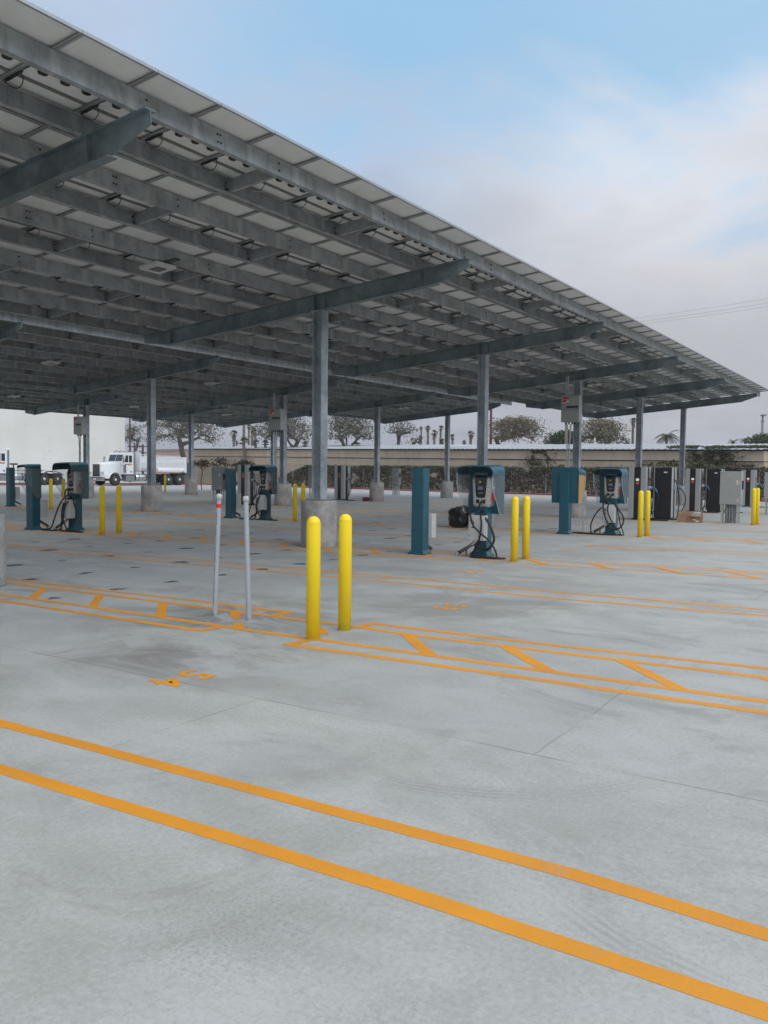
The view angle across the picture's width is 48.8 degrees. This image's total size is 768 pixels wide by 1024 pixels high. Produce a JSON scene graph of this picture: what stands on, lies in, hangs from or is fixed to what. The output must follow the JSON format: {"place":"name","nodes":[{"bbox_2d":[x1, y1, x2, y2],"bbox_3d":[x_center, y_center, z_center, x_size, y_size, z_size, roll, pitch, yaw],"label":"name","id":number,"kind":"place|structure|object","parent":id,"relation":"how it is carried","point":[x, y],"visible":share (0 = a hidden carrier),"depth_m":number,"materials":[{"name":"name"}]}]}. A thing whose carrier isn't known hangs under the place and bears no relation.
{"place":"outdoors","nodes":[
{"label":"outdoors","id":0,"kind":"place"},
{"bbox_2d":[0,409,124,481],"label":"white building","id":1,"kind":"structure","parent":0,"point":[46,441],"depth_m":89.30,"materials":[{"name":"paint"}]},
{"bbox_2d":[156,449,187,473],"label":"pink building","id":2,"kind":"structure","parent":0,"point":[167,452],"depth_m":114.98,"materials":[{"name":"grey"}]},
{"bbox_2d":[0,472,767,1023],"bbox_3d":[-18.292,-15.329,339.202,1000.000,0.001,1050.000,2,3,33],"label":"ground","id":3,"kind":"structure","parent":0,"point":[110,916],"depth_m":4.54,"materials":[{"name":"concrete"}]},
{"bbox_2d":[5,467,21,506],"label":"charging station","id":4,"kind":"object","parent":3,"relation":"on","point":[12,492],"visible":0.98,"depth_m":33.67,"materials":[{"name":"teal metal"}]},
{"bbox_2d":[0,448,63,484],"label":"semi truck","id":5,"kind":"object","parent":3,"relation":"on","point":[46,476],"visible":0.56,"depth_m":71.70,"materials":[{"name":"silver metal"}]},
{"bbox_2d":[17,464,49,529],"bbox_3d":[-8.835,-0.382,21.487,0.380,1.662,0.802,2,3,33],"label":"charging station","id":6,"kind":"object","parent":3,"relation":"on","point":[36,507],"visible":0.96,"depth_m":21.36,"materials":[{"name":"teal metal"}]},
{"bbox_2d":[49,478,52,509],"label":"bollard","id":7,"kind":"object","parent":3,"relation":"on","point":[50,494],"visible":1,"depth_m":31.61,"materials":[{"name":"yellow metal"}]},
{"bbox_2d":[62,478,64,499],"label":"bollard","id":8,"kind":"object","parent":3,"relation":"on","point":[63,484],"visible":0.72,"depth_m":32.69,"materials":[{"name":"yellow metal"}]},
{"bbox_2d":[41,462,88,532],"bbox_3d":[-7.855,-0.386,21.197,1.557,1.724,0.810,2,3,33],"label":"charging station","id":9,"kind":"object","parent":3,"relation":"on","point":[77,489],"visible":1,"depth_m":21.32,"materials":[{"name":"teal metal"}]},
{"bbox_2d":[99,486,104,534],"bbox_3d":[-6.698,-0.044,20.134,0.144,1.164,0.144,-1,3,-23],"label":"bollard","id":10,"kind":"object","parent":3,"relation":"on","point":[101,510],"visible":1,"depth_m":20.08,"materials":[{"name":"yellow metal"}]},
{"bbox_2d":[0,483,205,484],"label":"curb","id":11,"kind":"structure","parent":3,"relation":"on","point":[119,483],"depth_m":79.29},
{"bbox_2d":[116,485,121,532],"bbox_3d":[-6.481,-0.070,20.707,0.144,1.164,0.144,0,3,-7],"label":"bollard","id":12,"kind":"object","parent":3,"relation":"on","point":[118,509],"visible":1,"depth_m":20.66,"materials":[{"name":"yellow metal"}]},
{"bbox_2d":[129,418,130,481],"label":"utility pole","id":13,"kind":"object","parent":3,"relation":"on","point":[129,436],"visible":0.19,"depth_m":92.07,"materials":[{"name":"brown wood"}]},
{"bbox_2d":[125,422,146,450],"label":"broadleaf tree","id":14,"kind":"object","parent":3,"relation":"on","point":[133,430],"visible":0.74,"depth_m":100.06,"materials":[{"name":"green plant"}]},
{"bbox_2d":[90,450,186,485],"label":"dump truck","id":15,"kind":"object","parent":3,"relation":"on","point":[115,469],"visible":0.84,"depth_m":75.31,"materials":[{"name":"silver metal"}]},
{"bbox_2d":[140,444,146,473],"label":"utility pole","id":16,"kind":"object","parent":3,"relation":"on","point":[142,446],"visible":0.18,"depth_m":104.95,"materials":[{"name":"brown wood"}]},
{"bbox_2d":[0,383,303,497],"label":"solar canopy","id":17,"kind":"object","parent":3,"relation":"on","point":[35,400],"visible":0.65,"depth_m":49.26,"materials":[{"name":"metal"}]},
{"bbox_2d":[7,394,20,397],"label":"canopy light","id":18,"kind":"object","parent":17,"relation":"attached to","point":[15,395],"visible":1,"depth_m":41.77,"materials":[{"name":"grey"}]},
{"bbox_2d":[74,404,85,461],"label":"inverter","id":19,"kind":"object","parent":17,"relation":"on","point":[80,425],"visible":0.92,"depth_m":44.33,"materials":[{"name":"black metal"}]},
{"bbox_2d":[164,475,165,491],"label":"bollard","id":20,"kind":"object","parent":3,"relation":"on","point":[164,483],"visible":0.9,"depth_m":56.15,"materials":[{"name":"yellow metal"}]},
{"bbox_2d":[135,420,229,482],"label":"broadleaf tree","id":21,"kind":"object","parent":3,"relation":"on","point":[177,432],"visible":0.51,"depth_m":83.22,"materials":[{"name":"green plant"}]},
{"bbox_2d":[149,670,215,686],"bbox_3d":[-1.535,1.266,6.447,0.318,0.001,0.468,2,3,33],"label":"stall number","id":22,"kind":"object","parent":3,"relation":"on","point":[175,681],"visible":1,"depth_m":6.41,"materials":[{"name":"paint"}]},
{"bbox_2d":[194,459,214,489],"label":"dry shrub","id":23,"kind":"object","parent":3,"relation":"on","point":[200,463],"visible":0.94,"depth_m":61.95,"materials":[{"name":"brown plant"}]},
{"bbox_2d":[212,494,221,615],"bbox_3d":[-1.821,0.463,9.246,0.063,1.325,0.134,2,3,26],"label":"conduit stub","id":24,"kind":"object","parent":3,"relation":"on","point":[216,554],"visible":1,"depth_m":9.22,"materials":[{"name":"grey plastic"}]},
{"bbox_2d":[211,467,225,503],"bbox_3d":[-7.541,-1.219,38.708,0.660,1.660,0.306,2,3,33],"label":"disconnect cabinet","id":25,"kind":"object","parent":3,"relation":"on","point":[218,479],"visible":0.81,"depth_m":38.57,"materials":[{"name":"beige metal"}]},
{"bbox_2d":[209,457,231,466],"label":"dry shrub","id":26,"kind":"object","parent":3,"relation":"on","point":[219,460],"visible":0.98,"depth_m":61.87,"materials":[{"name":"brown plant"}]},
{"bbox_2d":[224,470,240,517],"bbox_3d":[-4.869,-0.588,27.533,0.380,1.562,0.636,2,3,33],"label":"charging station","id":27,"kind":"object","parent":3,"relation":"on","point":[232,500],"visible":1,"depth_m":27.34,"materials":[{"name":"teal metal"}]},
{"bbox_2d":[230,430,237,446],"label":"palm tree","id":28,"kind":"object","parent":3,"relation":"on","point":[233,436],"visible":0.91,"depth_m":91.93,"materials":[{"name":"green plant"}]},
{"bbox_2d":[228,458,256,472],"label":"dry shrub","id":29,"kind":"object","parent":3,"relation":"on","point":[244,462],"visible":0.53,"depth_m":60.75,"materials":[{"name":"brown plant"}]},
{"bbox_2d":[243,496,251,620],"bbox_3d":[-1.444,0.488,8.952,0.063,1.313,0.140,-1,3,-35],"label":"conduit stub","id":30,"kind":"object","parent":3,"relation":"on","point":[247,557],"visible":1,"depth_m":8.93,"materials":[{"name":"grey plastic"}]},
{"bbox_2d":[238,465,257,504],"bbox_3d":[-5.800,-1.202,37.519,1.353,1.780,0.627,2,3,33],"label":"fast charger","id":31,"kind":"object","parent":3,"relation":"on","point":[245,487],"visible":0.71,"depth_m":37.53,"materials":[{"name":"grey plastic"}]},
{"bbox_2d":[247,425,250,444],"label":"palm tree","id":32,"kind":"object","parent":3,"relation":"on","point":[248,433],"visible":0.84,"depth_m":97.94,"materials":[{"name":"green plant"}]},
{"bbox_2d":[249,426,253,445],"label":"palm tree","id":33,"kind":"object","parent":3,"relation":"on","point":[251,431],"visible":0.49,"depth_m":93.92,"materials":[{"name":"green plant"}]},
{"bbox_2d":[0,312,511,511],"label":"solar canopy","id":34,"kind":"object","parent":3,"relation":"on","point":[100,360],"visible":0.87,"depth_m":33.12,"materials":[{"name":"metal"}]},
{"bbox_2d":[41,359,61,364],"bbox_3d":[-11.078,-5.030,28.276,0.858,0.185,0.460,2,3,33],"label":"canopy light","id":35,"kind":"object","parent":34,"relation":"attached to","point":[52,362],"visible":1,"depth_m":28.19,"materials":[{"name":"grey"}]},
{"bbox_2d":[204,380,220,384],"bbox_3d":[-6.988,-5.298,34.582,0.858,0.185,0.460,2,3,33],"label":"canopy light","id":36,"kind":"object","parent":34,"relation":"attached to","point":[211,383],"visible":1,"depth_m":34.48,"materials":[{"name":"grey"}]},
{"bbox_2d":[269,393,284,466],"bbox_3d":[-4.700,-3.217,37.208,0.660,3.980,0.338,2,3,33],"label":"inverter","id":37,"kind":"object","parent":34,"relation":"on","point":[277,419],"visible":0.91,"depth_m":37.08,"materials":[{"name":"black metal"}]},
{"bbox_2d":[239,465,277,520],"bbox_3d":[-3.808,-0.618,26.756,1.557,1.724,0.810,2,3,33],"label":"charging station","id":38,"kind":"object","parent":3,"relation":"on","point":[267,487],"visible":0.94,"depth_m":26.88,"materials":[{"name":"teal metal"}]},
{"bbox_2d":[293,484,296,520],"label":"bollard","id":39,"kind":"object","parent":3,"relation":"on","point":[294,502],"visible":1,"depth_m":25.99,"materials":[{"name":"yellow metal"}]},
{"bbox_2d":[301,483,304,499],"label":"bollard","id":40,"kind":"object","parent":3,"relation":"on","point":[302,491],"visible":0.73,"depth_m":26.49,"materials":[{"name":"yellow metal"}]},
{"bbox_2d":[308,468,311,497],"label":"disconnect cabinet","id":41,"kind":"object","parent":3,"relation":"on","point":[309,478],"visible":0.18,"depth_m":45.88,"materials":[{"name":"beige"}]},
{"bbox_2d":[305,516,320,639],"bbox_3d":[-0.666,0.619,7.984,0.144,1.164,0.144,2,3,33],"label":"bollard","id":42,"kind":"object","parent":3,"relation":"on","point":[313,551],"visible":1,"depth_m":7.93,"materials":[{"name":"yellow metal"}]},
{"bbox_2d":[337,514,351,630],"bbox_3d":[-0.389,0.599,8.448,0.144,1.164,0.144,-2,4,-42],"label":"bollard","id":43,"kind":"object","parent":3,"relation":"on","point":[344,571],"visible":1,"depth_m":8.40,"materials":[{"name":"yellow metal"}]},
{"bbox_2d":[334,465,355,500],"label":"fast charger","id":44,"kind":"object","parent":3,"relation":"on","point":[342,491],"visible":0.98,"depth_m":44.47,"materials":[{"name":"white plastic"}]},
{"bbox_2d":[0,0,767,586],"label":"solar canopy","id":45,"kind":"object","parent":3,"relation":"on","point":[118,168],"visible":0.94,"depth_m":15.65,"materials":[{"name":"metal"}]},
{"bbox_2d":[139,258,180,273],"bbox_3d":[-3.866,-4.282,14.659,0.858,0.185,0.460,2,3,33],"label":"canopy light","id":46,"kind":"object","parent":45,"relation":"attached to","point":[157,267],"visible":0.99,"depth_m":14.58,"materials":[{"name":"grey"}]},
{"bbox_2d":[377,324,408,333],"bbox_3d":[0.224,-4.549,20.965,0.858,0.185,0.460,2,3,33],"label":"canopy light","id":47,"kind":"object","parent":45,"relation":"attached to","point":[389,329],"visible":0.98,"depth_m":20.88,"materials":[{"name":"grey"}]},
{"bbox_2d":[506,360,530,365],"bbox_3d":[4.314,-4.817,27.271,0.858,0.185,0.460,2,3,33],"label":"canopy light","id":48,"kind":"object","parent":45,"relation":"attached to","point":[516,363],"visible":0.98,"depth_m":27.18,"materials":[{"name":"grey"}]},
{"bbox_2d":[561,376,581,466],"bbox_3d":[6.603,-2.797,29.894,0.660,3.980,0.338,2,3,33],"label":"inverter","id":49,"kind":"object","parent":45,"relation":"attached to","point":[571,408],"visible":0.92,"depth_m":29.76,"materials":[{"name":"grey metal"}]},
{"bbox_2d":[586,382,606,386],"bbox_3d":[8.405,-5.085,33.578,0.858,0.185,0.460,2,3,33],"label":"canopy light","id":50,"kind":"object","parent":45,"relation":"attached to","point":[595,384],"visible":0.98,"depth_m":33.50,"materials":[{"name":"grey"}]},
{"bbox_2d":[0,507,767,1020],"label":"parking lines","id":51,"kind":"object","parent":3,"relation":"on","point":[692,987],"visible":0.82,"depth_m":3.47,"materials":[{"name":"paint"}]},
{"bbox_2d":[0,578,767,714],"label":"island markings","id":52,"kind":"object","parent":3,"relation":"on","point":[419,645],"visible":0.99,"depth_m":7.58,"materials":[{"name":"paint"}]},
{"bbox_2d":[2,505,767,543],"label":"island markings","id":53,"kind":"object","parent":3,"relation":"on","point":[209,515],"visible":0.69,"depth_m":24.18,"materials":[{"name":"paint"}]},
{"bbox_2d":[6,524,767,578],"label":"island markings","id":54,"kind":"object","parent":3,"relation":"on","point":[373,550],"visible":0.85,"depth_m":16.22,"materials":[{"name":"paint"}]},
{"bbox_2d":[392,468,400,494],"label":"disconnect cabinet","id":55,"kind":"object","parent":3,"relation":"on","point":[396,477],"visible":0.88,"depth_m":54.39,"materials":[{"name":"beige metal"}]},
{"bbox_2d":[407,468,435,554],"bbox_3d":[0.782,-0.019,16.354,0.380,1.647,0.636,2,3,33],"label":"charging station","id":56,"kind":"object","parent":3,"relation":"on","point":[423,524],"visible":1,"depth_m":16.15,"materials":[{"name":"teal metal"}]},
{"bbox_2d":[111,492,760,514],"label":"island markings","id":57,"kind":"object","parent":3,"relation":"on","point":[407,502],"visible":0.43,"depth_m":41.77,"materials":[{"name":"paint"}]},
{"bbox_2d":[122,499,767,525],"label":"island markings","id":58,"kind":"object","parent":3,"relation":"on","point":[447,513],"visible":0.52,"depth_m":33.00,"materials":[{"name":"paint"}]},
{"bbox_2d":[432,603,468,609],"bbox_3d":[0.779,1.115,9.997,0.318,0.001,0.448,2,3,33],"label":"stall number","id":59,"kind":"object","parent":3,"relation":"on","point":[446,604],"visible":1,"depth_m":10.01,"materials":[{"name":"paint"}]},
{"bbox_2d":[448,505,467,527],"bbox_3d":[2.126,0.121,23.967,0.610,0.641,0.558,2,3,33],"label":"trash bag","id":60,"kind":"object","parent":3,"relation":"on","point":[458,517],"visible":0.96,"depth_m":23.79,"materials":[{"name":"black plastic"}]},
{"bbox_2d":[458,569,484,572],"bbox_3d":[1.407,0.946,13.555,0.318,0.001,0.466,2,3,33],"label":"stall number","id":61,"kind":"object","parent":3,"relation":"on","point":[471,570],"visible":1,"depth_m":13.64,"materials":[{"name":"paint"}]},
{"bbox_2d":[455,465,504,558],"bbox_3d":[1.866,-0.008,15.796,1.040,1.741,0.662,2,3,33],"label":"charging station","id":62,"kind":"object","parent":3,"relation":"on","point":[486,490],"visible":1,"depth_m":15.86,"materials":[{"name":"teal metal"}]},
{"bbox_2d":[194,443,767,499],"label":"storage building","id":63,"kind":"structure","parent":3,"relation":"on","point":[507,455],"depth_m":68.15,"materials":[{"name":"grey"}]},
{"bbox_2d":[520,450,556,468],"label":"climbing vine","id":64,"kind":"object","parent":63,"relation":"attached to","point":[544,452],"visible":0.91,"depth_m":62.79,"materials":[{"name":"green plant"}]},
{"bbox_2d":[592,445,767,468],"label":"climbing vine","id":65,"kind":"object","parent":63,"relation":"attached to","point":[710,455],"visible":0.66,"depth_m":54.60,"materials":[{"name":"green plant"}]},
{"bbox_2d":[206,484,767,501],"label":"curb","id":66,"kind":"structure","parent":3,"relation":"on","point":[468,491],"depth_m":63.21,"materials":[{"name":"paint"}]},
{"bbox_2d":[510,496,518,561],"bbox_3d":[2.321,0.302,15.050,0.144,1.164,0.144,-1,3,-26],"label":"bollard","id":67,"kind":"object","parent":3,"relation":"on","point":[514,526],"visible":1,"depth_m":15.00,"materials":[{"name":"yellow metal"}]},
{"bbox_2d":[522,496,529,558],"bbox_3d":[2.603,0.282,15.522,0.144,1.164,0.144,0,3,-11],"label":"bollard","id":68,"kind":"object","parent":3,"relation":"on","point":[526,528],"visible":1,"depth_m":15.47,"materials":[{"name":"yellow metal"}]},
{"bbox_2d":[551,467,585,533],"bbox_3d":[4.787,-0.298,22.084,0.750,1.720,0.651,2,3,33],"label":"charging station","id":69,"kind":"object","parent":3,"relation":"on","point":[568,486],"visible":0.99,"depth_m":21.86,"materials":[{"name":"teal metal"}]},
{"bbox_2d":[573,468,627,535],"bbox_3d":[5.621,-0.280,21.969,1.369,1.727,0.687,2,3,33],"label":"charging station","id":70,"kind":"object","parent":3,"relation":"on","point":[613,488],"visible":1,"depth_m":21.87,"materials":[{"name":"teal metal"}]},
{"bbox_2d":[637,491,643,536],"bbox_3d":[6.399,0.045,21.136,0.144,1.164,0.144,1,3,5],"label":"bollard","id":71,"kind":"object","parent":3,"relation":"on","point":[640,513],"visible":1,"depth_m":21.09,"materials":[{"name":"yellow metal"}]},
{"bbox_2d":[644,490,650,535],"bbox_3d":[6.697,0.029,21.539,0.144,1.164,0.144,2,3,20],"label":"bollard","id":72,"kind":"object","parent":3,"relation":"on","point":[647,513],"visible":1,"depth_m":21.49,"materials":[{"name":"yellow metal"}]},
{"bbox_2d":[628,467,667,520],"bbox_3d":[9.039,-0.622,28.754,1.353,1.800,0.627,2,3,33],"label":"fast charger","id":73,"kind":"object","parent":3,"relation":"on","point":[640,479],"visible":0.85,"depth_m":28.77,"materials":[{"name":"white plastic"}]},
{"bbox_2d":[650,467,685,520],"bbox_3d":[9.582,-0.623,28.887,2.106,1.800,0.627,2,3,33],"label":"fast charger","id":74,"kind":"object","parent":3,"relation":"on","point":[665,483],"visible":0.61,"depth_m":28.64,"materials":[{"name":"black plastic"}]},
{"bbox_2d":[677,511,703,522],"bbox_3d":[10.055,0.161,27.708,0.840,0.360,0.470,2,3,25],"label":"cardboard box","id":75,"kind":"object","parent":3,"relation":"on","point":[694,517],"visible":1,"depth_m":27.68,"materials":[{"name":"brown cardboard"}]},
{"bbox_2d":[684,469,718,512],"bbox_3d":[13.177,-0.885,34.968,1.353,1.800,0.627,2,3,33],"label":"fast charger","id":76,"kind":"object","parent":3,"relation":"on","point":[694,484],"visible":0.95,"depth_m":34.97,"materials":[{"name":"white plastic"}]},
{"bbox_2d":[705,469,742,512],"bbox_3d":[14.006,-0.869,34.833,1.353,1.800,0.627,2,3,33],"label":"fast charger","id":77,"kind":"object","parent":3,"relation":"on","point":[713,484],"visible":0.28,"depth_m":34.79,"materials":[{"name":"black plastic"}]},
{"bbox_2d":[719,471,743,522],"bbox_3d":[11.336,-0.482,27.628,0.700,1.680,0.306,2,3,33],"label":"disconnect cabinet","id":78,"kind":"object","parent":3,"relation":"on","point":[731,489],"visible":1,"depth_m":27.54,"materials":[{"name":"beige metal"}]},
{"bbox_2d":[751,488,756,524],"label":"bollard","id":79,"kind":"object","parent":3,"relation":"on","point":[753,511],"visible":0.99,"depth_m":26.53,"materials":[{"name":"yellow metal"}]},
{"bbox_2d":[741,470,767,507],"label":"fast charger","id":80,"kind":"object","parent":3,"relation":"on","point":[750,479],"visible":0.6,"depth_m":41.15,"materials":[{"name":"white plastic"}]},
{"bbox_2d":[755,488,759,523],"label":"bollard","id":81,"kind":"object","parent":3,"relation":"on","point":[757,503],"visible":0.81,"depth_m":26.95,"materials":[{"name":"yellow metal"}]},
{"bbox_2d":[764,472,767,513],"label":"disconnect cabinet","id":82,"kind":"object","parent":3,"relation":"on","point":[766,486],"visible":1,"depth_m":33.70,"materials":[{"name":"beige metal"}]},
{"bbox_2d":[27,0,767,456],"label":"sky","id":83,"kind":"structure","parent":0,"point":[617,150],"materials":[{"name":"blue"}]},
{"label":"planting strip","id":84,"kind":"structure","parent":0,"visible":0},
{"bbox_2d":[239,436,249,460],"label":"palm tree","id":85,"kind":"object","parent":84,"relation":"on","point":[244,438],"visible":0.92,"depth_m":83.94,"materials":[{"name":"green plant"}]},
{"bbox_2d":[251,439,259,447],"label":"palm tree","id":86,"kind":"object","parent":84,"relation":"on","point":[254,444],"visible":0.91,"depth_m":83.95,"materials":[{"name":"green plant"}]},
{"bbox_2d":[242,417,311,446],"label":"broadleaf tree","id":87,"kind":"object","parent":84,"relation":"on","point":[291,424],"visible":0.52,"depth_m":83.21,"materials":[{"name":"green plant"}]},
{"bbox_2d":[327,415,385,445],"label":"broadleaf tree","id":88,"kind":"object","parent":84,"relation":"on","point":[354,429],"visible":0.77,"depth_m":83.19,"materials":[{"name":"green plant"}]},
{"bbox_2d":[380,421,427,444],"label":"bare tree","id":89,"kind":"object","parent":84,"relation":"on","point":[399,434],"visible":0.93,"depth_m":83.71,"materials":[{"name":"brown plant"}]},
{"bbox_2d":[404,436,426,444],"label":"bare tree","id":90,"kind":"object","parent":84,"relation":"on","point":[414,441],"visible":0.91,"depth_m":85.92,"materials":[{"name":"brown plant"}]},
{"bbox_2d":[425,425,429,444],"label":"palm tree","id":91,"kind":"object","parent":84,"relation":"on","point":[427,429],"visible":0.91,"depth_m":95.95,"materials":[{"name":"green plant"}]},
{"bbox_2d":[432,430,436,444],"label":"palm tree","id":92,"kind":"object","parent":84,"relation":"on","point":[434,434],"visible":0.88,"depth_m":93.96,"materials":[{"name":"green plant"}]},
{"bbox_2d":[439,425,443,444],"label":"palm tree","id":93,"kind":"object","parent":84,"relation":"on","point":[440,429],"visible":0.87,"depth_m":95.94,"materials":[{"name":"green plant"}]},
{"bbox_2d":[467,431,473,444],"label":"palm tree","id":94,"kind":"object","parent":84,"relation":"on","point":[470,435],"visible":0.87,"depth_m":83.93,"materials":[{"name":"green plant"}]},
{"bbox_2d":[197,464,767,499],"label":"chain link fence","id":95,"kind":"object","parent":84,"relation":"on","point":[587,481],"visible":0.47,"depth_m":61.20,"materials":[{"name":"grey"}]},
{"bbox_2d":[236,461,767,499],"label":"ivy","id":96,"kind":"object","parent":95,"relation":"attached to","point":[453,472],"visible":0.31,"depth_m":61.62,"materials":[{"name":"green plant"}]},
{"bbox_2d":[489,409,491,444],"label":"utility pole","id":97,"kind":"object","parent":84,"relation":"on","point":[490,441],"depth_m":87.98,"materials":[{"name":"grey"}]},
{"bbox_2d":[488,414,553,443],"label":"broadleaf tree","id":98,"kind":"object","parent":84,"relation":"on","point":[516,426],"visible":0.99,"depth_m":81.15,"materials":[{"name":"green plant"}]},
{"bbox_2d":[543,430,585,443],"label":"tree","id":99,"kind":"object","parent":84,"relation":"on","point":[558,437],"visible":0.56,"depth_m":89.12,"materials":[{"name":"green plant"}]},
{"bbox_2d":[564,425,566,443],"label":"utility pole","id":100,"kind":"object","parent":84,"relation":"on","point":[565,442],"depth_m":86.03,"materials":[{"name":"beige"}]},
{"bbox_2d":[566,417,632,443],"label":"broadleaf tree","id":101,"kind":"object","parent":84,"relation":"on","point":[597,430],"visible":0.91,"depth_m":81.17,"materials":[{"name":"green plant"}]},
{"bbox_2d":[616,435,629,443],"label":"bare tree","id":102,"kind":"object","parent":84,"relation":"on","point":[626,441],"visible":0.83,"depth_m":81.81,"materials":[{"name":"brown plant"}]},
{"bbox_2d":[631,418,635,443],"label":"palm tree","id":103,"kind":"object","parent":84,"relation":"on","point":[633,426],"visible":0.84,"depth_m":81.96,"materials":[{"name":"green plant"}]},
{"bbox_2d":[655,430,679,449],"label":"palm tree","id":104,"kind":"object","parent":84,"relation":"on","point":[667,438],"visible":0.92,"depth_m":87.72,"materials":[{"name":"green plant"}]},
{"bbox_2d":[743,432,767,449],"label":"tree","id":105,"kind":"object","parent":84,"relation":"on","point":[760,438],"visible":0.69,"depth_m":65.52,"materials":[{"name":"green plant"}]},
{"bbox_2d":[760,414,766,434],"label":"light pole","id":106,"kind":"object","parent":84,"relation":"on","point":[762,421],"visible":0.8,"depth_m":79.97,"materials":[{"name":"grey metal"}]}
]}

